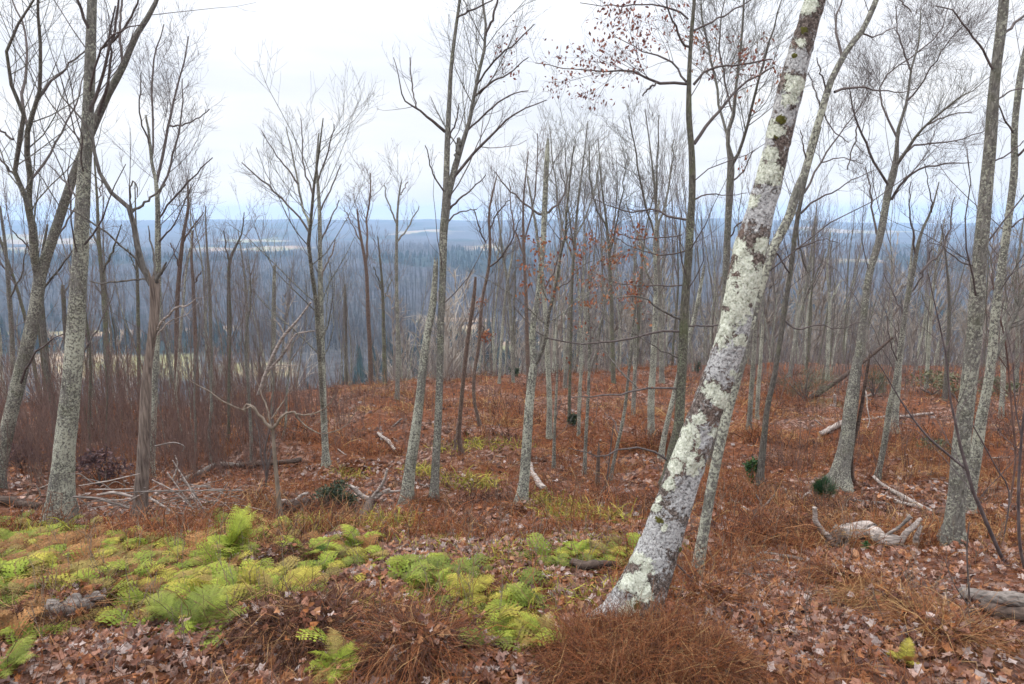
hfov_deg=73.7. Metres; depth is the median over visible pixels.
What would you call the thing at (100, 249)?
bare tree
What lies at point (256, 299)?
bare tree
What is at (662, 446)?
bare tree
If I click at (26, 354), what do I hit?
bare tree
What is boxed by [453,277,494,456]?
dead snag
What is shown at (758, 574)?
fallen branch
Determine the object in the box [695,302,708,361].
bare tree
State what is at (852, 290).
bare tree
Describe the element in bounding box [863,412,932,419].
fallen branch
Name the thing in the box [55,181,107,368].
bare tree
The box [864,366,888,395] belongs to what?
evergreen shrub
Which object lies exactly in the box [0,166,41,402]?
bare tree
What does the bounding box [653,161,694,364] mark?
bare tree
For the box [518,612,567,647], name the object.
fern
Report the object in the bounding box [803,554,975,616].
dead fern clump
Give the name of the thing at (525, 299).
bare tree
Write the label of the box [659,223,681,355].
bare tree
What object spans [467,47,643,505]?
bare tree
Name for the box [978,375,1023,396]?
laurel shrub
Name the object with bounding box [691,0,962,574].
bare tree
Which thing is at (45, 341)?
bare tree
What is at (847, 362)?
hillside scrub
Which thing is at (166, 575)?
fern
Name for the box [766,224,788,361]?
bare tree
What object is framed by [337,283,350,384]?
dead snag
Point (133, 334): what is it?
bare tree
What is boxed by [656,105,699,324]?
bare tree
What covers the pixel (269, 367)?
dead pole
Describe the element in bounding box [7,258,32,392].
bare tree
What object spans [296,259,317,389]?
bare tree
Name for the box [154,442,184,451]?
stick
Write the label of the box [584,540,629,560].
fern
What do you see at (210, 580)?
fern
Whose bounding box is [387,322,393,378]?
bare tree
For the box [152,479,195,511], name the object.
stick
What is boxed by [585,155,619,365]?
bare tree
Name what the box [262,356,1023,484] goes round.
heath scrub
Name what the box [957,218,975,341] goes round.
bare tree
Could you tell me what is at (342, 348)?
bare tree
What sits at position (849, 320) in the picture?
bare tree
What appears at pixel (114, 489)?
stick
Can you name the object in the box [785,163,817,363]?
bare tree
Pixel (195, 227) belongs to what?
bare tree
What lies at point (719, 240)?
bare tree
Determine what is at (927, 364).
bare tree
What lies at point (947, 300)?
bare tree
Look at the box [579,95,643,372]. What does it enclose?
bare tree
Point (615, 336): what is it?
bare tree
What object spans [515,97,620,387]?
bare tree
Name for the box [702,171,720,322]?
bare tree
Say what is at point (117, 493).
stick
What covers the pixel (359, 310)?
hillside wood
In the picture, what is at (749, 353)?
bare tree
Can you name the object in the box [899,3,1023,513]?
bare tree
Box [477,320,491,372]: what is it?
bare tree
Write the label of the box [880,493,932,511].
fallen branch
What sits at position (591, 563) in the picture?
fallen log
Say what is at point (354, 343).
bare tree
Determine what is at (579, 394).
dead snag
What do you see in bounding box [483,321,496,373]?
bare tree
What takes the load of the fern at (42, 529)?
on the ground
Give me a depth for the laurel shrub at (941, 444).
11.23 m
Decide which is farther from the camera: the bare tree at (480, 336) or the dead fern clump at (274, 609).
the bare tree at (480, 336)
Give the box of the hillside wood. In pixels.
[0,239,1023,355]
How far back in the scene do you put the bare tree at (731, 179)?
9.54 m
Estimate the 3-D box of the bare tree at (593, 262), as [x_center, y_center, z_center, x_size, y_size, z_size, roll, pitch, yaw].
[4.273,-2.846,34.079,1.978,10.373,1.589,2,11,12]
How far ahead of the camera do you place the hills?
1253.95 m
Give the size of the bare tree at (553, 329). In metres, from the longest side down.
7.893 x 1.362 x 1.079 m
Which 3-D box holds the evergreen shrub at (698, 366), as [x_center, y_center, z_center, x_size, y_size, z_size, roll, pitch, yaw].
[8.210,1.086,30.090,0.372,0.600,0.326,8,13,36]
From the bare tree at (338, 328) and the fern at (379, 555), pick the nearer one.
the fern at (379, 555)
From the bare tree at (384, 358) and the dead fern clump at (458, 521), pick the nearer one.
the dead fern clump at (458, 521)
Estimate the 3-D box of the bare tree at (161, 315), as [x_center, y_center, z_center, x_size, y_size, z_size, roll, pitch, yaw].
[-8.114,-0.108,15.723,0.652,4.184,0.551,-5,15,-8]
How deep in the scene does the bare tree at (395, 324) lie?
25.22 m
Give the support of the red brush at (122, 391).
on the ground
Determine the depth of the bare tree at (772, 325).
39.41 m
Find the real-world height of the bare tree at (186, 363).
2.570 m
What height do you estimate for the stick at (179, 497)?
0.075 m
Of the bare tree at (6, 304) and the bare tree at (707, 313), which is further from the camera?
the bare tree at (707, 313)
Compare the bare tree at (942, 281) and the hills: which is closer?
the bare tree at (942, 281)
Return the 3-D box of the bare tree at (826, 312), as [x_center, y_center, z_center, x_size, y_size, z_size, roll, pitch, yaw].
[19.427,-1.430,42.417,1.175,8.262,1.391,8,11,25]
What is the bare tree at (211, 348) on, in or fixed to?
on the ground
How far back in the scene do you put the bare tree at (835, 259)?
37.18 m
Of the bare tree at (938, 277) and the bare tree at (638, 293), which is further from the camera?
the bare tree at (638, 293)
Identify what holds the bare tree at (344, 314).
on the ground
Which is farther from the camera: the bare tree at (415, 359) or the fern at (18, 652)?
the bare tree at (415, 359)
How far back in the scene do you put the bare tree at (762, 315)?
30.31 m
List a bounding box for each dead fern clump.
[0,550,147,645]
[173,547,413,683]
[228,521,343,565]
[306,564,524,683]
[390,477,457,511]
[432,503,498,528]
[488,489,556,517]
[506,576,797,683]
[649,613,790,683]
[667,562,764,613]
[732,492,862,542]
[784,539,911,592]
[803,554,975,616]
[837,566,1023,671]
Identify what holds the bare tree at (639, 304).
on the ground
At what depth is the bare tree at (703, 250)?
29.08 m
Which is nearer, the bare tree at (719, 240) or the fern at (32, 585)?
the fern at (32, 585)
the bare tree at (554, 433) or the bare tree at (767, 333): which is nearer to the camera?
the bare tree at (554, 433)
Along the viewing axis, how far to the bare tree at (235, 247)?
19.66 m
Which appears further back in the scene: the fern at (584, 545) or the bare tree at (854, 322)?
the bare tree at (854, 322)
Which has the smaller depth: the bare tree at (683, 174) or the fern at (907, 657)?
the fern at (907, 657)
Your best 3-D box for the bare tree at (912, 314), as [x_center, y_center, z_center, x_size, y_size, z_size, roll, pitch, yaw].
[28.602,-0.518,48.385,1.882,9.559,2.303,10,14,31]
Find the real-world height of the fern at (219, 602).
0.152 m
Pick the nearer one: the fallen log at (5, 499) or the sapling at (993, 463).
the sapling at (993, 463)
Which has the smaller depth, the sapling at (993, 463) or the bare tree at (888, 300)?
the sapling at (993, 463)
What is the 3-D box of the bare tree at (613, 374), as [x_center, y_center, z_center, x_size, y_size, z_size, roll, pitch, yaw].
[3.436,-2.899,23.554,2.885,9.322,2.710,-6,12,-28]
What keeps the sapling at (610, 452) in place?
on the ground
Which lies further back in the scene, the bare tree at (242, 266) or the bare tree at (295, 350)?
the bare tree at (295, 350)
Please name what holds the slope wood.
on the hills
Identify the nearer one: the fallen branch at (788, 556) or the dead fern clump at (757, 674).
the dead fern clump at (757, 674)
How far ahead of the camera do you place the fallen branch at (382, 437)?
12.43 m
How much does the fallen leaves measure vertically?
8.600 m
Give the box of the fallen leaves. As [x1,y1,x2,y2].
[0,366,1023,683]
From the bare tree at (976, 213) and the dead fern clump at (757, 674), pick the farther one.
the bare tree at (976, 213)
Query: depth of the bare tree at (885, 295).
40.86 m
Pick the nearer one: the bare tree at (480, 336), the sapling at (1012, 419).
the sapling at (1012, 419)
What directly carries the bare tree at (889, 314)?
on the ground
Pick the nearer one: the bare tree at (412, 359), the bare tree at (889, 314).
the bare tree at (412, 359)
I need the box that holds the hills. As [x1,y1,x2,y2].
[0,218,1023,407]
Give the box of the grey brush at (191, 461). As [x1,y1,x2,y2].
[0,347,279,492]
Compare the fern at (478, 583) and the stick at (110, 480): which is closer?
the fern at (478, 583)
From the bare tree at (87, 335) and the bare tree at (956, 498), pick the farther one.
the bare tree at (87, 335)
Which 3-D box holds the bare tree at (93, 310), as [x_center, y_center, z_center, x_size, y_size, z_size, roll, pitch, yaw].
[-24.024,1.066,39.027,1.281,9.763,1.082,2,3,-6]
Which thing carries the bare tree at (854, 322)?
on the ground
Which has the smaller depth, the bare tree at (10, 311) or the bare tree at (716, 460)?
the bare tree at (716, 460)
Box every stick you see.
[72,496,130,508]
[79,473,139,485]
[89,505,128,508]
[90,487,145,489]
[91,498,130,501]
[97,491,132,497]
[104,485,157,512]
[125,490,242,492]
[149,497,177,516]
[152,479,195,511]
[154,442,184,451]
[155,485,210,493]
[157,497,211,502]
[161,502,210,509]
[166,472,194,512]
[172,456,177,479]
[172,460,201,516]
[172,498,217,504]
[182,479,200,505]
[187,489,222,495]
[203,482,227,518]
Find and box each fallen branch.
[377,432,395,450]
[530,462,546,488]
[742,551,812,567]
[743,573,773,577]
[854,499,887,504]
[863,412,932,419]
[872,475,925,509]
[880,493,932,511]
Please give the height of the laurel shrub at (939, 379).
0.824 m
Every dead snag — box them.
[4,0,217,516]
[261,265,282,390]
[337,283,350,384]
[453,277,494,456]
[576,265,582,436]
[594,442,599,483]
[745,316,757,429]
[755,325,763,419]
[851,354,872,480]
[998,301,1007,418]
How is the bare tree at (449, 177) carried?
on the ground
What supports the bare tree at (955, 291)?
on the ground
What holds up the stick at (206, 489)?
on the stick at (218, 496)
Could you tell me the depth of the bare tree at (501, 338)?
21.20 m
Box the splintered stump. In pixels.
[41,591,108,618]
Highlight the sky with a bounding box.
[0,0,1023,223]
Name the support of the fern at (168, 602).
on the ground
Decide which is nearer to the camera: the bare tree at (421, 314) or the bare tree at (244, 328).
the bare tree at (244, 328)
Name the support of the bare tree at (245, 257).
on the ground
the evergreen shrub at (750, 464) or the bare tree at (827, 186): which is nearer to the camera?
the evergreen shrub at (750, 464)
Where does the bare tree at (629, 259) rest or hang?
on the ground
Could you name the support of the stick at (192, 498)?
on the ground
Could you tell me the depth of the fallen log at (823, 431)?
13.80 m
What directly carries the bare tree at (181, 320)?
on the ground
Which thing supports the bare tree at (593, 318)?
on the ground
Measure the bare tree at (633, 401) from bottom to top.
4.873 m
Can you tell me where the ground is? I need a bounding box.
[0,362,1023,683]
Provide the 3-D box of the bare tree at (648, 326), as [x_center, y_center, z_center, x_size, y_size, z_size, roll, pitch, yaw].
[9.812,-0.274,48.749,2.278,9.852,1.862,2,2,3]
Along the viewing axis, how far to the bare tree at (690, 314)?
49.84 m
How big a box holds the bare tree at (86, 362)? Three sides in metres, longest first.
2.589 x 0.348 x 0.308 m
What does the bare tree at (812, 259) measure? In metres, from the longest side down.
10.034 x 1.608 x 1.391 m
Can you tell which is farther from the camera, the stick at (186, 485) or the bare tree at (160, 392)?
the bare tree at (160, 392)
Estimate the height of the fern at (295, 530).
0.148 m
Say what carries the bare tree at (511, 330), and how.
on the ground
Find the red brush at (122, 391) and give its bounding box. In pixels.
[0,307,355,471]
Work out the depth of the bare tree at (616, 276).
36.58 m
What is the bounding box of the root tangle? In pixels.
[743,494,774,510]
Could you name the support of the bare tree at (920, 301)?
on the ground
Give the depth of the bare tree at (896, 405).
13.18 m
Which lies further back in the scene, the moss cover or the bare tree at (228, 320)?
the bare tree at (228, 320)
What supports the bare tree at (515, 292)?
on the ground
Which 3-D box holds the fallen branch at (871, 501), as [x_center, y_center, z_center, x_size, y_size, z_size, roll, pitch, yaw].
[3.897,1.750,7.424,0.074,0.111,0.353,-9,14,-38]
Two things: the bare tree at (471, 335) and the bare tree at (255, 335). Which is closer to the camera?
the bare tree at (255, 335)
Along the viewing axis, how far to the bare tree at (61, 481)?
6.12 m
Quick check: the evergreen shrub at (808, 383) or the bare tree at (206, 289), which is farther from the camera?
the evergreen shrub at (808, 383)
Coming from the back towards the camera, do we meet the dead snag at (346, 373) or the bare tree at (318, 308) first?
the dead snag at (346, 373)
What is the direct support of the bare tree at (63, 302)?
on the ground
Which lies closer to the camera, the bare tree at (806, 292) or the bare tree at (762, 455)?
the bare tree at (762, 455)
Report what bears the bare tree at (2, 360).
on the ground
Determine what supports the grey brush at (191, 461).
on the ground
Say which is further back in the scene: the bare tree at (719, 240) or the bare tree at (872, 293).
the bare tree at (719, 240)
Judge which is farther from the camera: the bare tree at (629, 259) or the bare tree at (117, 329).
the bare tree at (629, 259)
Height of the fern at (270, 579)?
0.203 m
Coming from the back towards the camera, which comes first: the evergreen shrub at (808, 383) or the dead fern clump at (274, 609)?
the evergreen shrub at (808, 383)
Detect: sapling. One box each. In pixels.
[185,366,356,516]
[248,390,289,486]
[596,400,630,492]
[851,246,1023,566]
[929,375,1009,540]
[944,517,973,618]
[963,226,1023,503]
[970,296,1023,567]
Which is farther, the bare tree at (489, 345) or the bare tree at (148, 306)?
the bare tree at (489, 345)
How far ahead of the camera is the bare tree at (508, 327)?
40.54 m
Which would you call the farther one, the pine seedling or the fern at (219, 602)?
the pine seedling
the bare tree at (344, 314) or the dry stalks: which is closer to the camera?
the dry stalks
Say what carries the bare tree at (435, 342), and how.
on the ground
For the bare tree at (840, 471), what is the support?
on the ground
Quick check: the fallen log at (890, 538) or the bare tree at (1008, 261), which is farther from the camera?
the bare tree at (1008, 261)
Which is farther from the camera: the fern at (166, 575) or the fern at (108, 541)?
the fern at (108, 541)
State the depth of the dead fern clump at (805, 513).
5.41 m
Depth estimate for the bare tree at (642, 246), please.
30.44 m
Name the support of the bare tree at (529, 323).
on the ground
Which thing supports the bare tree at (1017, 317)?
on the ground
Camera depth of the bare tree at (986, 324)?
39.82 m
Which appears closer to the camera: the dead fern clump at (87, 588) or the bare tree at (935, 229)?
the dead fern clump at (87, 588)
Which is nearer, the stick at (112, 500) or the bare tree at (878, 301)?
the stick at (112, 500)
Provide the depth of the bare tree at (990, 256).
35.03 m
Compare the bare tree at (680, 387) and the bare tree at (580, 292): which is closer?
the bare tree at (680, 387)
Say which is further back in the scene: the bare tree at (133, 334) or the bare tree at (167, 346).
the bare tree at (133, 334)
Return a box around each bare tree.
[0,0,255,488]
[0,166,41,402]
[0,185,44,378]
[0,208,17,359]
[0,330,7,397]
[2,194,106,430]
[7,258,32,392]
[10,0,152,523]
[11,149,93,403]
[13,94,61,407]
[46,261,71,352]
[47,235,108,452]
[48,141,130,397]
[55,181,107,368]
[67,263,105,434]
[75,178,119,401]
[84,305,96,422]
[86,302,105,424]
[87,0,225,477]
[88,275,101,391]
[94,223,142,370]
[96,279,131,409]
[97,232,122,416]
[100,314,117,450]
[101,142,159,403]
[116,268,135,390]
[134,256,179,398]
[136,331,169,456]
[141,237,181,430]
[141,276,169,392]
[149,126,224,401]
[149,135,212,406]
[149,293,173,379]
[159,352,168,399]
[160,300,183,397]
[161,303,174,377]
[163,144,218,405]
[169,184,215,400]
[170,239,215,467]
[172,307,194,434]
[181,252,222,416]
[182,359,192,403]
[186,337,199,391]
[187,281,214,373]
[190,221,231,461]
[190,252,226,381]
[195,181,214,401]
[199,190,277,461]
[200,224,221,398]
[203,337,226,391]
[204,40,384,467]
[207,178,273,396]
[211,277,238,404]
[219,216,261,439]
[231,215,265,384]
[232,287,247,406]
[233,272,270,418]
[234,225,269,391]
[239,245,268,373]
[242,334,261,406]
[245,299,266,402]
[249,296,270,373]
[250,251,288,422]
[274,278,314,436]
[277,211,307,389]
[285,318,302,388]
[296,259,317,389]
[328,256,351,383]
[333,268,344,384]
[336,256,353,384]
[336,274,357,384]
[336,307,351,381]
[340,152,395,382]
[350,281,377,381]
[351,312,362,371]
[362,219,399,383]
[370,140,424,399]
[373,0,553,502]
[373,337,386,380]
[384,230,408,379]
[385,279,407,378]
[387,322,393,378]
[394,297,411,379]
[396,258,437,507]
[406,247,438,380]
[406,331,417,378]
[408,333,428,377]
[428,306,445,378]
[442,128,529,426]
[447,334,461,378]
[449,311,465,372]
[454,313,476,377]
[465,291,478,370]
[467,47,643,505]
[474,266,488,373]
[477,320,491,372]
[478,249,505,372]
[479,121,527,373]
[479,170,528,382]
[482,317,498,375]
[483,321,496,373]
[486,111,555,387]
[486,216,505,375]
[493,274,509,371]
[494,250,528,367]
[494,292,517,367]
[496,228,519,373]
[497,235,527,383]
[497,278,508,375]
[500,124,584,438]
[501,255,529,373]
[505,217,536,363]
[513,0,785,487]
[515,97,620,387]
[518,219,550,368]
[520,287,538,352]
[522,287,533,373]
[526,179,613,476]
[531,276,541,366]
[532,264,544,371]
[535,259,550,373]
[544,346,591,468]
[545,220,566,350]
[547,192,564,373]
[549,155,575,367]
[549,271,565,366]
[551,141,572,369]
[558,100,601,371]
[559,254,573,424]
[561,269,577,364]
[564,231,595,355]
[567,212,598,371]
[568,122,658,383]
[573,267,594,370]
[575,224,681,480]
[577,188,613,370]
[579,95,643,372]
[583,271,600,359]
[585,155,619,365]
[585,270,598,365]
[587,80,698,383]
[590,193,628,372]
[592,258,622,372]
[592,260,612,367]
[594,168,627,365]
[602,208,662,415]
[613,261,631,364]
[613,272,626,339]
[614,218,636,363]
[615,210,648,328]
[618,222,653,360]
[622,166,682,437]
[627,178,661,323]
[630,131,669,368]
[632,231,660,364]
[642,294,653,352]
[652,169,675,369]
[653,0,829,466]
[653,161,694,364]
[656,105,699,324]
[657,264,705,461]
[659,99,695,312]
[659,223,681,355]
[661,152,681,366]
[665,300,680,361]
[675,155,693,371]
[679,163,717,328]
[679,289,695,363]
[681,192,713,361]
[688,208,708,364]
[689,270,704,353]
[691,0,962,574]
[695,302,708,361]
[696,242,722,361]
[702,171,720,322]
[703,172,732,356]
[703,238,721,344]
[721,46,903,486]
[722,124,759,237]
[735,171,754,364]
[741,219,776,352]
[749,190,767,368]
[756,215,784,363]
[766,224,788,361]
[767,214,796,359]
[768,268,794,352]
[780,185,836,376]
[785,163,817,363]
[791,214,823,339]
[793,150,833,363]
[795,206,821,361]
[799,232,809,362]
[800,0,1023,492]
[801,164,836,361]
[805,179,842,370]
[811,196,861,380]
[815,194,845,363]
[818,257,837,364]
[821,208,845,363]
[824,265,841,354]
[826,244,843,364]
[830,190,876,371]
[834,226,875,364]
[835,184,857,363]
[837,202,870,349]
[844,134,981,479]
[844,245,864,358]
[849,277,861,362]
[863,219,889,366]
[863,255,897,357]
[873,236,905,364]
[875,210,958,433]
[876,0,1023,545]
[879,244,898,362]
[880,258,900,361]
[880,259,901,362]
[881,161,908,366]
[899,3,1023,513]
[906,245,932,363]
[910,267,927,364]
[912,189,972,400]
[914,196,958,389]
[915,211,942,364]
[916,148,963,368]
[918,204,963,363]
[920,224,944,349]
[934,232,961,365]
[934,238,969,365]
[943,255,971,366]
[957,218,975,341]
[963,184,994,317]
[968,206,998,326]
[970,204,1001,335]
[983,260,991,367]
[988,230,1016,336]
[990,160,1023,366]
[990,179,1023,394]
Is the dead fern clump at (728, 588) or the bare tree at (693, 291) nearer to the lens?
the dead fern clump at (728, 588)
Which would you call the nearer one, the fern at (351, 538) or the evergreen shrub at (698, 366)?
the fern at (351, 538)
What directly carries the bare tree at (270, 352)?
on the ground
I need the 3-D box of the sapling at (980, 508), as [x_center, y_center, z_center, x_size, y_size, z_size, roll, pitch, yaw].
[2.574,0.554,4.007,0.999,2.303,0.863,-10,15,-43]
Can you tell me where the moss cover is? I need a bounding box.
[0,434,693,682]
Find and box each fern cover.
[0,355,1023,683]
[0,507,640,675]
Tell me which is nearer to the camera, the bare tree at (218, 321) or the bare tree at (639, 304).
the bare tree at (218, 321)
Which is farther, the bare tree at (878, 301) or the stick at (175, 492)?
the bare tree at (878, 301)
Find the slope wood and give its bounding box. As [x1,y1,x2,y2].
[0,220,1023,406]
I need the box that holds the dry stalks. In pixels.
[17,450,1020,646]
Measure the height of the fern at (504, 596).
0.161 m
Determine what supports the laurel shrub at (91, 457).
on the ground
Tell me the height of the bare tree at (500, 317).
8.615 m
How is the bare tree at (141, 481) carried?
on the ground
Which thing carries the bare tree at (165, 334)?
on the ground
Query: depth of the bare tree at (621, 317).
43.57 m
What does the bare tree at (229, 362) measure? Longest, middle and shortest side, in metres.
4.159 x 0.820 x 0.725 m
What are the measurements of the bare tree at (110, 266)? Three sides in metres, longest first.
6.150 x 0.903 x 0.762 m
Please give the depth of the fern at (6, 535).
5.20 m
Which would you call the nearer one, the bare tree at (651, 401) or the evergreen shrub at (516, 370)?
the bare tree at (651, 401)
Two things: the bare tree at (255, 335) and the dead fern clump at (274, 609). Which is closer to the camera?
the dead fern clump at (274, 609)
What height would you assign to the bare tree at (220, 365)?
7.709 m
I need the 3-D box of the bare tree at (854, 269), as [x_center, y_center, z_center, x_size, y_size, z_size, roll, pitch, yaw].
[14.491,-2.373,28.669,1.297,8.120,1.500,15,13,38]
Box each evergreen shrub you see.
[310,477,359,509]
[508,367,520,376]
[566,412,576,425]
[694,361,701,372]
[742,456,757,483]
[770,363,839,400]
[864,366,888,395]
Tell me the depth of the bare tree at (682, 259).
30.15 m
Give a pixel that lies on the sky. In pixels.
(318, 37)
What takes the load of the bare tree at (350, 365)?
on the ground
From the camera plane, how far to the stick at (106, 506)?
6.35 m
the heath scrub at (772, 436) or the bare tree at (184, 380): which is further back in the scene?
the bare tree at (184, 380)
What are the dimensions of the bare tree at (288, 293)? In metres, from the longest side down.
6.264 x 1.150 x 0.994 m
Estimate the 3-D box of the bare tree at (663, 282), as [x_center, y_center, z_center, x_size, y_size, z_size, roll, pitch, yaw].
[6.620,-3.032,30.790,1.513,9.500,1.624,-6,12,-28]
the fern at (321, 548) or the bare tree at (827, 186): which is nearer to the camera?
the fern at (321, 548)
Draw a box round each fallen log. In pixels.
[0,495,39,508]
[177,461,241,484]
[239,457,301,467]
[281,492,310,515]
[359,496,374,520]
[569,558,615,569]
[812,506,922,549]
[819,420,841,435]
[958,585,1023,606]
[977,599,1023,621]
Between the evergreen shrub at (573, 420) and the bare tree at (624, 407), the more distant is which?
the evergreen shrub at (573, 420)
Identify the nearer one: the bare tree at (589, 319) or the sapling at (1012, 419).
the sapling at (1012, 419)
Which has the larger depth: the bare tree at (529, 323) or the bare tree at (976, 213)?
the bare tree at (529, 323)
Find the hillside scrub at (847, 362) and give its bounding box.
[333,309,1023,400]
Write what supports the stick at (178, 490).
on the stick at (195, 500)
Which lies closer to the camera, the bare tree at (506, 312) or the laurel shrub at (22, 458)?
the laurel shrub at (22, 458)
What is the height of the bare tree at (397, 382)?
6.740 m
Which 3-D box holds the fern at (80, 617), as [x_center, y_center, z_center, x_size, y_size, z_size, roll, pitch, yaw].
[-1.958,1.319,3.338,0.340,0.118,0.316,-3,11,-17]
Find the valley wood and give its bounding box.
[1,310,1020,405]
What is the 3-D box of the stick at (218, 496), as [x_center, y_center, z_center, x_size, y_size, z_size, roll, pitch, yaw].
[-2.744,1.478,6.284,0.290,0.396,0.013,0,11,0]
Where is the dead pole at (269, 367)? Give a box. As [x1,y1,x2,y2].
[257,302,314,395]
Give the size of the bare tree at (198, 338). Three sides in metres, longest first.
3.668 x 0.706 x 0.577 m
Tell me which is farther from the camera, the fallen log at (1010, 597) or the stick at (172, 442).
the stick at (172, 442)
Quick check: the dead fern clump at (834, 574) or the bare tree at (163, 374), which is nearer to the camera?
the dead fern clump at (834, 574)
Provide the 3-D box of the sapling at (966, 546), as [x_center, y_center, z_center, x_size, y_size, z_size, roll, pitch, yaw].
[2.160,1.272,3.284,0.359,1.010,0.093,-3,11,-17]
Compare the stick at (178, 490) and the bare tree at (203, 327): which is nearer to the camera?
the stick at (178, 490)
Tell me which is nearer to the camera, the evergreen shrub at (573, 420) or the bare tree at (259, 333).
the evergreen shrub at (573, 420)
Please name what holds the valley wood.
on the hills
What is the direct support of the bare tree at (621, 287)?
on the ground
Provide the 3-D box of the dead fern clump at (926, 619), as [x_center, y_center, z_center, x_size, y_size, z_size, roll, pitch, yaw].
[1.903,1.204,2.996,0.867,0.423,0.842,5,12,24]
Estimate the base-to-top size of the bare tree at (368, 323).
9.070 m
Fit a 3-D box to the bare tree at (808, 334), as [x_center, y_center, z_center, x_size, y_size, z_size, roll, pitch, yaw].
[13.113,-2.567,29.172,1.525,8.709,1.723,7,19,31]
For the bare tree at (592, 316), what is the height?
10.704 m
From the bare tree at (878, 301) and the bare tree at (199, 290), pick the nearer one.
the bare tree at (199, 290)
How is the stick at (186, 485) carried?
on the stick at (177, 486)
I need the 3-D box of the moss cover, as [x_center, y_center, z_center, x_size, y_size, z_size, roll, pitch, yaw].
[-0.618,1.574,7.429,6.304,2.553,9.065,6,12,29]
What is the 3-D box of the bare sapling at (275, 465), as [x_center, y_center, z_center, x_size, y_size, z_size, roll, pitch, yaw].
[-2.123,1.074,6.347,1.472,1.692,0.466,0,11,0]
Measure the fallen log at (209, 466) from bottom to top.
0.411 m
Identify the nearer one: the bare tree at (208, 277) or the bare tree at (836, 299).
the bare tree at (208, 277)
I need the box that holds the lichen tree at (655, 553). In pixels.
[581,0,825,626]
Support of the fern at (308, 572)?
on the ground
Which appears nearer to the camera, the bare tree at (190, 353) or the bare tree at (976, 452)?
the bare tree at (976, 452)
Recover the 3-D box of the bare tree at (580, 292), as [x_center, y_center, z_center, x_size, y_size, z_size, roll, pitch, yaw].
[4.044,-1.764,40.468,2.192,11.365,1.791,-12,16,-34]
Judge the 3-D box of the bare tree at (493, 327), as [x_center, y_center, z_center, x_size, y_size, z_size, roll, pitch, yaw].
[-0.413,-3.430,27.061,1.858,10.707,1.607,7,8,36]
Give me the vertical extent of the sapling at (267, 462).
1.350 m
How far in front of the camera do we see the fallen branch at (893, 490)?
7.68 m
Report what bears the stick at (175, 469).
on the ground
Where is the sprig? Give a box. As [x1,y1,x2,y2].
[860,540,870,549]
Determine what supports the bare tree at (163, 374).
on the ground
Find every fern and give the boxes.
[0,527,39,541]
[0,578,43,608]
[0,635,40,678]
[30,560,101,582]
[37,526,58,535]
[69,590,148,623]
[98,537,122,550]
[137,567,205,596]
[140,583,236,639]
[175,594,237,632]
[194,568,265,589]
[204,503,257,553]
[232,565,309,603]
[271,529,304,544]
[274,535,344,556]
[291,565,322,589]
[294,543,331,563]
[303,628,362,683]
[336,524,385,546]
[362,553,387,563]
[404,567,453,589]
[444,573,495,607]
[484,588,539,611]
[485,612,523,639]
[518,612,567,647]
[552,539,594,558]
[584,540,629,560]
[886,637,919,666]
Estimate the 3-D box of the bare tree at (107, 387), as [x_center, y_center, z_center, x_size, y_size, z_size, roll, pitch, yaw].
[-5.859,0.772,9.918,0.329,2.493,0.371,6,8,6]
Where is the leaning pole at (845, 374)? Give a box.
[800,337,893,400]
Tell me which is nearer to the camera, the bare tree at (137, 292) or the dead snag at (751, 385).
the dead snag at (751, 385)
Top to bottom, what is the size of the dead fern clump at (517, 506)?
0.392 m
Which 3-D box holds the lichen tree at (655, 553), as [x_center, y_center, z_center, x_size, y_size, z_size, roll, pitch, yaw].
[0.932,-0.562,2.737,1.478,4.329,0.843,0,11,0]
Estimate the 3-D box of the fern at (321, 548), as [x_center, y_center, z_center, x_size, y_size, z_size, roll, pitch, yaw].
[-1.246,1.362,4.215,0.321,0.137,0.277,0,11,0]
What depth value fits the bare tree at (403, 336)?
29.07 m
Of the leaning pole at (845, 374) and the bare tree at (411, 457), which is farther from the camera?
the leaning pole at (845, 374)
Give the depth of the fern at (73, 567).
3.81 m
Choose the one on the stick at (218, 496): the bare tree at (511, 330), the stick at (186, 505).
the stick at (186, 505)
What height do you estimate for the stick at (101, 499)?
0.139 m
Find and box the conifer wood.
[0,244,1023,389]
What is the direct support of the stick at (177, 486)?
on the ground
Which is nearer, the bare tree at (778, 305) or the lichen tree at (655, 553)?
the lichen tree at (655, 553)
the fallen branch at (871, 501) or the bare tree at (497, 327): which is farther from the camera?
the bare tree at (497, 327)
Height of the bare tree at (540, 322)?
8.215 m
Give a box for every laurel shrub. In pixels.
[8,438,50,469]
[75,443,133,485]
[906,368,979,397]
[912,437,950,455]
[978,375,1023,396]
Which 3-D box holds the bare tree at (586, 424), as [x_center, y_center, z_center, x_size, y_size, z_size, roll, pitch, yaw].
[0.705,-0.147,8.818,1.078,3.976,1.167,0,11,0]
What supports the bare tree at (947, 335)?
on the ground
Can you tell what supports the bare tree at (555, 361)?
on the ground
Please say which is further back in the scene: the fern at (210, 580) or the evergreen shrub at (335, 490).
the evergreen shrub at (335, 490)
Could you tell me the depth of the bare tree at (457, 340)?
42.33 m
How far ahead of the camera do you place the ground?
10.93 m
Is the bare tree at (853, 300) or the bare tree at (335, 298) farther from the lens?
the bare tree at (853, 300)
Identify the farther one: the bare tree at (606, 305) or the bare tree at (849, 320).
the bare tree at (606, 305)
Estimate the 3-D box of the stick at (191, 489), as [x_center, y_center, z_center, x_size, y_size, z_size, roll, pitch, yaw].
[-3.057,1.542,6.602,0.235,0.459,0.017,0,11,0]
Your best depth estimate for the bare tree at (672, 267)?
32.31 m

